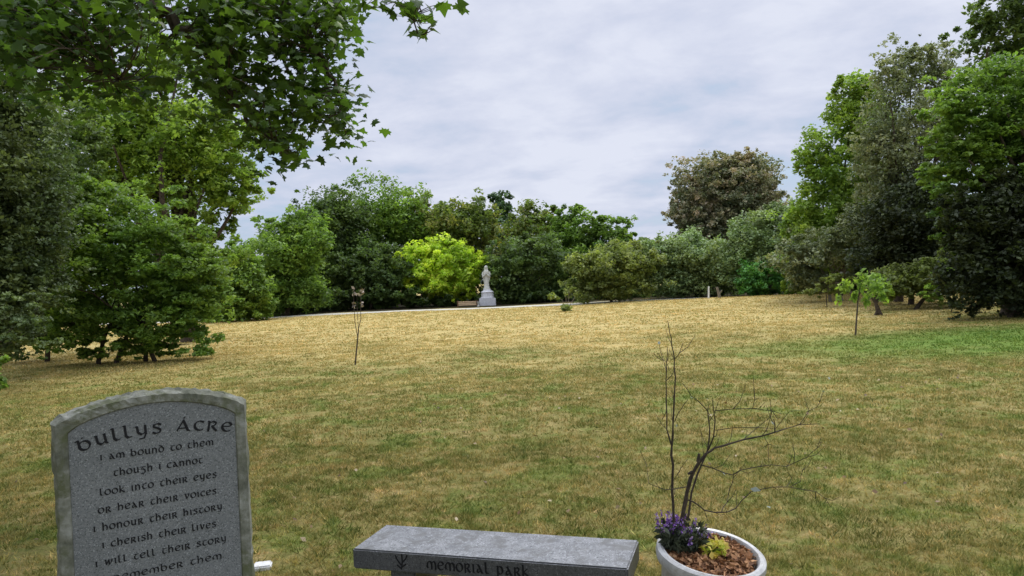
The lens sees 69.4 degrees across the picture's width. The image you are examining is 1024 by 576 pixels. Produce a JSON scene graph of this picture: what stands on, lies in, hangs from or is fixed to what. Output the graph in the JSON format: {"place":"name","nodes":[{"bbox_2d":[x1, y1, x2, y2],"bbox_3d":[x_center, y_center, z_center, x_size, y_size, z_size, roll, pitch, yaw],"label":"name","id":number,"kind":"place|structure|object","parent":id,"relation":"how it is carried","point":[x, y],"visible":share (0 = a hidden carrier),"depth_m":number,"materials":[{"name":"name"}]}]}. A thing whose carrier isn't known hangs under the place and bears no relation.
{"place":"outdoors","nodes":[
{"label":"outdoors","id":0,"kind":"place"},
{"bbox_2d":[105,296,727,324],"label":"path","id":1,"kind":"structure","parent":0,"point":[480,308],"depth_m":47.28,"materials":[{"name":"grey concrete"}]},
{"bbox_2d":[78,288,860,319],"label":"forest floor","id":2,"kind":"structure","parent":0,"point":[401,307],"depth_m":51.70,"materials":[{"name":"brown plant"}]},
{"bbox_2d":[272,274,348,313],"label":"laurel bush","id":3,"kind":"object","parent":2,"relation":"on","point":[336,291],"visible":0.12,"depth_m":49.82,"materials":[{"name":"green plant"}]},
{"bbox_2d":[282,182,380,309],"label":"broadleaf tree","id":4,"kind":"object","parent":2,"relation":"on","point":[338,211],"visible":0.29,"depth_m":53.95,"materials":[{"name":"green plant"}]},
{"bbox_2d":[319,233,422,310],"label":"holly tree","id":5,"kind":"object","parent":2,"relation":"on","point":[352,270],"visible":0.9,"depth_m":52.17,"materials":[{"name":"green plant"}]},
{"bbox_2d":[343,167,435,307],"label":"broadleaf tree","id":6,"kind":"object","parent":2,"relation":"on","point":[398,221],"visible":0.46,"depth_m":56.76,"materials":[{"name":"green plant"}]},
{"bbox_2d":[420,191,432,297],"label":"broadleaf tree","id":7,"kind":"object","parent":2,"relation":"on","point":[428,204],"visible":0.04,"depth_m":63.48,"materials":[{"name":"green plant"}]},
{"bbox_2d":[391,231,490,306],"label":"acacia tree","id":8,"kind":"object","parent":2,"relation":"on","point":[456,276],"visible":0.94,"depth_m":53.47,"materials":[{"name":"green plant"}]},
{"bbox_2d":[415,187,508,305],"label":"broadleaf tree","id":9,"kind":"object","parent":2,"relation":"on","point":[459,223],"visible":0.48,"depth_m":55.94,"materials":[{"name":"green plant"}]},
{"bbox_2d":[72,223,858,312],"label":"wood","id":10,"kind":"object","parent":2,"relation":"on","point":[416,300],"visible":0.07,"depth_m":53.40,"materials":[{"name":"green plant"}]},
{"bbox_2d":[479,266,495,305],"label":"statue monument","id":11,"kind":"object","parent":2,"relation":"on","point":[487,298],"visible":0.99,"depth_m":51.69,"materials":[{"name":"stone"}]},
{"bbox_2d":[478,190,517,278],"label":"pine tree","id":12,"kind":"object","parent":2,"relation":"on","point":[506,207],"visible":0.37,"depth_m":62.54,"materials":[{"name":"plant"}]},
{"bbox_2d":[487,198,557,274],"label":"broadleaf tree","id":13,"kind":"object","parent":2,"relation":"on","point":[530,222],"visible":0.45,"depth_m":59.20,"materials":[{"name":"green plant"}]},
{"bbox_2d":[474,230,579,303],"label":"holly tree","id":14,"kind":"object","parent":2,"relation":"on","point":[514,271],"visible":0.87,"depth_m":52.40,"materials":[{"name":"green plant"}]},
{"bbox_2d":[535,203,596,285],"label":"broadleaf tree","id":15,"kind":"object","parent":2,"relation":"on","point":[567,232],"visible":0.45,"depth_m":57.14,"materials":[{"name":"green plant"}]},
{"bbox_2d":[575,210,638,288],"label":"broadleaf tree","id":16,"kind":"object","parent":2,"relation":"on","point":[604,230],"visible":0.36,"depth_m":56.51,"materials":[{"name":"green plant"}]},
{"bbox_2d":[620,225,738,298],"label":"willow shrub","id":17,"kind":"object","parent":2,"relation":"on","point":[685,266],"visible":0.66,"depth_m":48.00,"materials":[{"name":"green plant"}]},
{"bbox_2d":[661,146,789,250],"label":"beech tree","id":18,"kind":"object","parent":2,"relation":"on","point":[714,194],"visible":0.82,"depth_m":64.31,"materials":[{"name":"green plant"}]},
{"bbox_2d":[697,196,794,294],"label":"willow shrub","id":19,"kind":"object","parent":2,"relation":"on","point":[746,241],"visible":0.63,"depth_m":45.37,"materials":[{"name":"green plant"}]},
{"bbox_2d":[753,186,915,291],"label":"yew tree","id":20,"kind":"object","parent":2,"relation":"on","point":[770,261],"visible":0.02,"depth_m":40.27,"materials":[{"name":"green plant"}]},
{"bbox_2d":[4,0,1015,296],"label":"sky","id":21,"kind":"structure","parent":0,"point":[587,103],"materials":[{"name":"white"}]},
{"bbox_2d":[0,282,1023,575],"bbox_3d":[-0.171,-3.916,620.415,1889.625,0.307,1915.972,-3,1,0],"label":"lawn","id":22,"kind":"structure","parent":0,"point":[300,548],"depth_m":7.85,"materials":[{"name":"green plant"}]},
{"bbox_2d":[0,354,10,390],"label":"elder bush","id":23,"kind":"object","parent":22,"relation":"on","point":[4,380],"visible":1,"depth_m":8.06,"materials":[{"name":"green plant"}]},
{"bbox_2d":[0,291,63,363],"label":"elder bush","id":24,"kind":"object","parent":22,"relation":"on","point":[11,341],"visible":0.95,"depth_m":13.44,"materials":[{"name":"green plant"}]},
{"bbox_2d":[0,41,100,358],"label":"cypress tree","id":25,"kind":"object","parent":22,"relation":"on","point":[33,205],"visible":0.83,"depth_m":14.76,"materials":[{"name":"green plant"}]},
{"bbox_2d":[0,84,117,361],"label":"hornbeam tree","id":26,"kind":"object","parent":22,"relation":"on","point":[98,139],"visible":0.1,"depth_m":19.44,"materials":[{"name":"green plant"}]},
{"bbox_2d":[22,154,244,364],"bbox_3d":[-9.490,-0.664,18.122,5.834,5.228,3.738,-3,1,0],"label":"hornbeam tree","id":27,"kind":"object","parent":22,"relation":"on","point":[182,306],"visible":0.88,"depth_m":17.54,"materials":[{"name":"green plant"}]},
{"bbox_2d":[50,387,254,575],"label":"headstone","id":28,"kind":"object","parent":22,"relation":"on","point":[152,483],"visible":1,"depth_m":2.62,"materials":[{"name":"stone"}]},
{"bbox_2d":[43,13,275,342],"bbox_3d":[-12.389,-3.592,24.879,8.554,11.205,5.433,-3,1,0],"label":"field maple","id":29,"kind":"object","parent":22,"relation":"on","point":[159,145],"visible":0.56,"depth_m":24.29,"materials":[{"name":"green plant"}]},
{"bbox_2d":[0,0,469,192],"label":"maple tree","id":30,"kind":"object","parent":22,"relation":"on","point":[44,35],"visible":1,"depth_m":6.53,"materials":[{"name":"green plant"}]},
{"bbox_2d":[200,239,278,322],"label":"laurel bush","id":31,"kind":"object","parent":22,"relation":"on","point":[251,290],"visible":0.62,"depth_m":42.49,"materials":[{"name":"green plant"}]},
{"bbox_2d":[254,561,271,571],"bbox_3d":[-1.445,1.627,4.286,0.104,0.060,0.092,-3,1,-11],"label":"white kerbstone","id":32,"kind":"object","parent":22,"relation":"on","point":[263,565],"visible":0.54,"depth_m":4.26,"materials":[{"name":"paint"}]},
{"bbox_2d":[235,204,337,315],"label":"broadleaf tree","id":33,"kind":"object","parent":22,"relation":"on","point":[296,241],"visible":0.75,"depth_m":47.18,"materials":[{"name":"green plant"}]},
{"bbox_2d":[351,286,364,364],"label":"sapling","id":34,"kind":"object","parent":22,"relation":"on","point":[359,294],"visible":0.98,"depth_m":15.14,"materials":[{"name":"brown plant"}]},
{"bbox_2d":[457,300,477,306],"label":"garden bench","id":35,"kind":"object","parent":22,"relation":"on","point":[468,303],"visible":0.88,"depth_m":51.01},
{"bbox_2d":[353,525,638,575],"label":"stone bench","id":36,"kind":"object","parent":22,"relation":"on","point":[407,551],"visible":1,"depth_m":3.18,"materials":[{"name":"grey stone"}]},
{"bbox_2d":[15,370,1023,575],"bbox_3d":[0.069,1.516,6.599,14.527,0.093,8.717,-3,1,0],"label":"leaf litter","id":37,"kind":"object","parent":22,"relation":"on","point":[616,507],"visible":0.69,"depth_m":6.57,"materials":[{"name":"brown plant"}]},
{"bbox_2d":[547,288,577,310],"bbox_3d":[2.475,0.610,36.049,1.566,1.246,0.709,-3,1,0],"label":"young shrub","id":38,"kind":"object","parent":22,"relation":"on","point":[566,307],"visible":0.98,"depth_m":36.01,"materials":[{"name":"green plant"}]},
{"bbox_2d":[557,236,679,303],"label":"olive shrub","id":39,"kind":"object","parent":22,"relation":"on","point":[590,270],"visible":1,"depth_m":46.26,"materials":[{"name":"green plant"}]},
{"bbox_2d":[656,527,766,575],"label":"plant pot","id":40,"kind":"object","parent":22,"relation":"on","point":[671,566],"visible":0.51,"depth_m":2.98,"materials":[{"name":"grey ceramic"}]},
{"bbox_2d":[653,510,712,553],"bbox_3d":[0.705,1.025,3.078,0.243,0.190,0.192,-3,1,0],"label":"lavender","id":41,"kind":"object","parent":40,"relation":"in","point":[680,539],"visible":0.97,"depth_m":3.05,"materials":[{"name":"purple plant"}]},
{"bbox_2d":[665,532,756,575],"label":"bark mulch","id":42,"kind":"object","parent":40,"relation":"in","point":[741,560],"visible":0.59,"depth_m":2.98,"materials":[{"name":"brown wood"}]},
{"bbox_2d":[693,535,729,558],"bbox_3d":[0.824,1.073,3.050,0.154,0.101,0.140,-3,1,-30],"label":"yellow plant","id":43,"kind":"object","parent":40,"relation":"in","point":[713,545],"visible":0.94,"depth_m":3.02,"materials":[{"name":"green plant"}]},
{"bbox_2d":[640,323,838,527],"bbox_3d":[0.962,0.550,3.088,0.838,0.863,0.290,-3,1,0],"label":"bare shrub","id":44,"kind":"object","parent":40,"relation":"in","point":[699,460],"visible":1,"depth_m":3.06,"materials":[{"name":"brown plant"}]},
{"bbox_2d":[716,287,721,297],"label":"tree stump","id":45,"kind":"object","parent":22,"relation":"on","point":[718,292],"visible":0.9,"depth_m":42.73,"materials":[{"name":"brown plant"}]},
{"bbox_2d":[733,251,788,295],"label":"laurel bush","id":46,"kind":"object","parent":22,"relation":"on","point":[760,285],"visible":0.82,"depth_m":43.72,"materials":[{"name":"green plant"}]},
{"bbox_2d":[780,272,809,294],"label":"hazel bush","id":47,"kind":"object","parent":22,"relation":"on","point":[783,287],"visible":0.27,"depth_m":41.01,"materials":[{"name":"green plant"}]},
{"bbox_2d":[766,200,878,301],"bbox_3d":[14.671,-1.607,32.971,6.793,4.676,2.812,-3,1,0],"label":"hawthorn tree","id":48,"kind":"object","parent":22,"relation":"on","point":[806,258],"visible":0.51,"depth_m":32.62,"materials":[{"name":"green plant"}]},
{"bbox_2d":[797,273,853,306],"bbox_3d":[12.793,0.136,29.944,2.204,1.488,1.306,-3,1,0],"label":"bramble bush","id":49,"kind":"object","parent":22,"relation":"on","point":[832,278],"visible":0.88,"depth_m":29.89,"materials":[{"name":"green plant"}]},
{"bbox_2d":[765,68,902,295],"bbox_3d":[15.973,-5.027,35.984,7.337,11.101,4.322,-3,1,0],"label":"lime tree","id":50,"kind":"object","parent":22,"relation":"on","point":[836,189],"visible":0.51,"depth_m":35.56,"materials":[{"name":"green plant"}]},
{"bbox_2d":[834,268,888,334],"bbox_3d":[8.174,0.323,17.271,1.261,1.582,0.455,-3,1,0],"label":"weeping sapling","id":51,"kind":"object","parent":22,"relation":"on","point":[876,286],"visible":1,"depth_m":17.25,"materials":[{"name":"green plant"}]},
{"bbox_2d":[862,272,894,314],"bbox_3d":[11.651,0.219,23.442,1.033,1.468,0.858,-3,1,0],"label":"leaning tree","id":52,"kind":"object","parent":22,"relation":"on","point":[890,292],"visible":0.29,"depth_m":23.39,"materials":[{"name":"green plant"}]},
{"bbox_2d":[835,32,978,301],"bbox_3d":[16.670,-4.995,31.043,5.464,11.364,4.641,-3,1,-21],"label":"ash tree","id":53,"kind":"object","parent":22,"relation":"on","point":[882,140],"visible":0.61,"depth_m":30.57,"materials":[{"name":"green plant"}]},
{"bbox_2d":[836,153,991,304],"bbox_3d":[15.901,-2.267,29.085,5.394,6.051,4.789,-2,1,32],"label":"yew tree","id":54,"kind":"object","parent":22,"relation":"on","point":[905,242],"visible":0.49,"depth_m":28.48,"materials":[{"name":"green plant"}]},
{"bbox_2d":[864,244,969,308],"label":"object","id":55,"kind":"object","parent":22,"relation":"on","point":[909,276],"visible":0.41,"depth_m":26.25,"materials":[{"name":"green plant"}]},
{"bbox_2d":[916,267,957,311],"bbox_3d":[14.269,-0.094,24.031,2.207,1.988,1.270,-3,1,0],"label":"bramble bush","id":56,"kind":"object","parent":22,"relation":"on","point":[929,286],"visible":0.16,"depth_m":24.07,"materials":[{"name":"green plant"}]},
{"bbox_2d":[911,47,1023,315],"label":"sycamore tree","id":57,"kind":"object","parent":22,"relation":"on","point":[998,127],"visible":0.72,"depth_m":20.62,"materials":[{"name":"green plant"}]},
{"bbox_2d":[925,166,1023,320],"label":"yew tree","id":58,"kind":"object","parent":22,"relation":"on","point":[985,277],"visible":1,"depth_m":19.64,"materials":[{"name":"green plant"}]},
{"bbox_2d":[937,0,1023,110],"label":"oak tree","id":59,"kind":"object","parent":22,"relation":"on","point":[1010,14],"visible":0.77,"depth_m":25.86,"materials":[{"name":"green plant"}]}
]}

